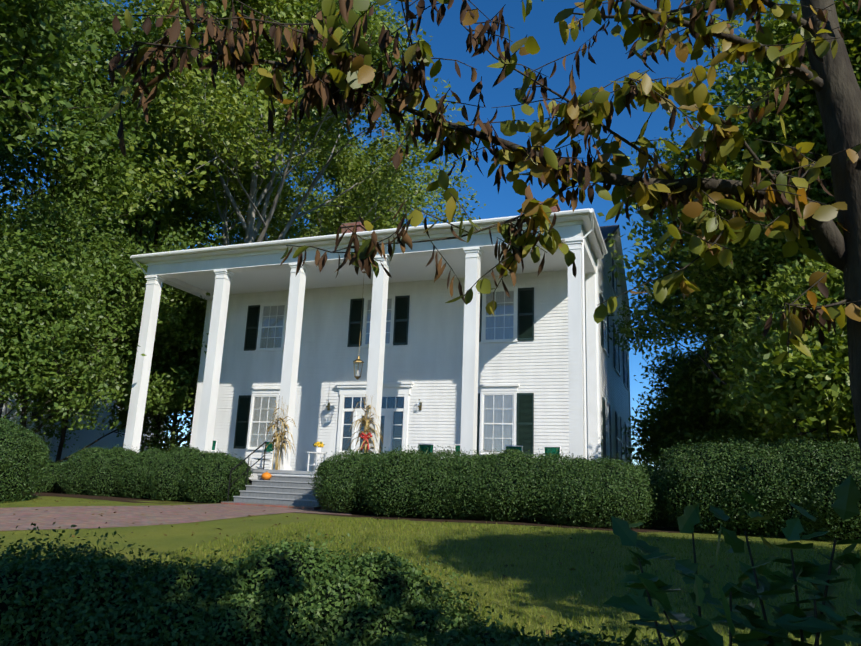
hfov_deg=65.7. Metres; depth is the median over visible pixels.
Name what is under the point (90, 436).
neighbour house
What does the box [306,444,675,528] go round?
hedge
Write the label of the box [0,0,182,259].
tree
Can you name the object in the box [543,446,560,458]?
rocking chair
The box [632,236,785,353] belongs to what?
tree
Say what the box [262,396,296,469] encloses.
corn shock
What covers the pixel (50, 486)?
shrub
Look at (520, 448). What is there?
rocking chair
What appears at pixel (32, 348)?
tree
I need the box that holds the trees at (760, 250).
[607,118,837,439]
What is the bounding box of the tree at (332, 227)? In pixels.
[182,117,471,248]
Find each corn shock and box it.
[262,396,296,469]
[348,395,383,451]
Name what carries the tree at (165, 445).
on the lawn at (153, 536)
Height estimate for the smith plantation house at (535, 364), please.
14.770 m
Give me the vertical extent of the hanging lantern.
4.140 m
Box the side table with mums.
[307,442,326,470]
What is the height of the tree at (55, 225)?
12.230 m
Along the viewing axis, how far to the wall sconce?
25.03 m
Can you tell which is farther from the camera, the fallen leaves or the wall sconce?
the wall sconce
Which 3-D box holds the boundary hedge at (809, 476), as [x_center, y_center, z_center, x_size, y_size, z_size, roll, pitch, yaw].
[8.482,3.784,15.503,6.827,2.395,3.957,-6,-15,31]
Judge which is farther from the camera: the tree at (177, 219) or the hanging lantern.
the tree at (177, 219)
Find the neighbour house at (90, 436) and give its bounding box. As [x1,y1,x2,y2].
[0,385,163,461]
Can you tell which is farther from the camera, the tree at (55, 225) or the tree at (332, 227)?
the tree at (332, 227)
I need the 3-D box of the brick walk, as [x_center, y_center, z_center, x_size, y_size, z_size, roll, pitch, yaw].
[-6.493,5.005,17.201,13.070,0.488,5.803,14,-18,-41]
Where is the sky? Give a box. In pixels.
[0,0,834,466]
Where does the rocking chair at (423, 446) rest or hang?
on the smith plantation house at (535, 364)
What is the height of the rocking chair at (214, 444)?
1.088 m
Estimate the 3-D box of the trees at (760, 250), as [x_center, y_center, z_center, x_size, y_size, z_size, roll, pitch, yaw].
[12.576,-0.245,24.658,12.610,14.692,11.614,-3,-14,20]
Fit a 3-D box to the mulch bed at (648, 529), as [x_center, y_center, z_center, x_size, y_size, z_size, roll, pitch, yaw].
[1.713,5.169,17.471,10.500,0.064,3.700,-3,-14,20]
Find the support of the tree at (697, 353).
on the lawn at (153, 536)
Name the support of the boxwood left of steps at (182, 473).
on the mulch bed at (111, 498)
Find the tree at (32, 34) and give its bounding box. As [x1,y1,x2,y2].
[0,0,155,181]
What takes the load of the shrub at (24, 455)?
on the lawn at (153, 536)
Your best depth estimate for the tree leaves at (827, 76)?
3.74 m
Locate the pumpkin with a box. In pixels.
[261,471,271,479]
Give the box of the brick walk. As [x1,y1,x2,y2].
[0,503,351,530]
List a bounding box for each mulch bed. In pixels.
[23,491,232,503]
[294,510,707,532]
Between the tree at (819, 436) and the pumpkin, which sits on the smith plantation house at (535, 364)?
the pumpkin
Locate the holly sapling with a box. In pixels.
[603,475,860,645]
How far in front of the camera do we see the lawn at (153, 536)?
10.97 m
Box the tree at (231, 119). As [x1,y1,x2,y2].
[99,0,485,245]
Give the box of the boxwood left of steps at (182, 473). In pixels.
[55,444,252,502]
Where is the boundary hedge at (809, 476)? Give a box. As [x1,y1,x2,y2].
[651,433,860,543]
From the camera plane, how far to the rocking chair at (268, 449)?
24.86 m
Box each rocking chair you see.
[212,440,216,452]
[250,441,274,469]
[418,443,434,456]
[453,444,459,457]
[505,445,522,451]
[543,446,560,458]
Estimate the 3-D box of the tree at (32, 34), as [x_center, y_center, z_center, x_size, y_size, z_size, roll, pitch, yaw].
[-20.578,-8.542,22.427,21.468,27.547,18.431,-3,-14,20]
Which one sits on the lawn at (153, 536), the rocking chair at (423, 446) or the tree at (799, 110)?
the tree at (799, 110)
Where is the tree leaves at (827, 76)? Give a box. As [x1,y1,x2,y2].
[97,0,860,453]
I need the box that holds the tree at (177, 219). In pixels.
[7,31,289,253]
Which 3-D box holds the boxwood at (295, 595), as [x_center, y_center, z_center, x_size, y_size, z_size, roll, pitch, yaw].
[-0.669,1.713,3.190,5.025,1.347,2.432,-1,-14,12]
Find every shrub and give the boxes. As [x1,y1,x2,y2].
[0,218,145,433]
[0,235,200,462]
[0,414,52,502]
[26,460,70,492]
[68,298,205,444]
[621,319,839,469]
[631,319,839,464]
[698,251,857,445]
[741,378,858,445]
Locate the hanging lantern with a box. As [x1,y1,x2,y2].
[353,271,365,379]
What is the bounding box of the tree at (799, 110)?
[597,0,860,326]
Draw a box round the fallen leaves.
[1,498,852,634]
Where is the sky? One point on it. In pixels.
(448, 41)
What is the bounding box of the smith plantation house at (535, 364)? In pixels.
[123,202,631,519]
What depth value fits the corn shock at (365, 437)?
21.34 m
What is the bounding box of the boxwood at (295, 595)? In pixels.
[0,522,687,645]
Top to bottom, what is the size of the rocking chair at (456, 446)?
1.088 m
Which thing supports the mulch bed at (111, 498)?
on the lawn at (153, 536)
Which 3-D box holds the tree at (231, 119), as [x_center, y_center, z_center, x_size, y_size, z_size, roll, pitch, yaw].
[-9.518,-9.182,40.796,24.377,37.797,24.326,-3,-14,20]
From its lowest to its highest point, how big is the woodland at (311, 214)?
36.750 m
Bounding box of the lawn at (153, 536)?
[0,496,860,645]

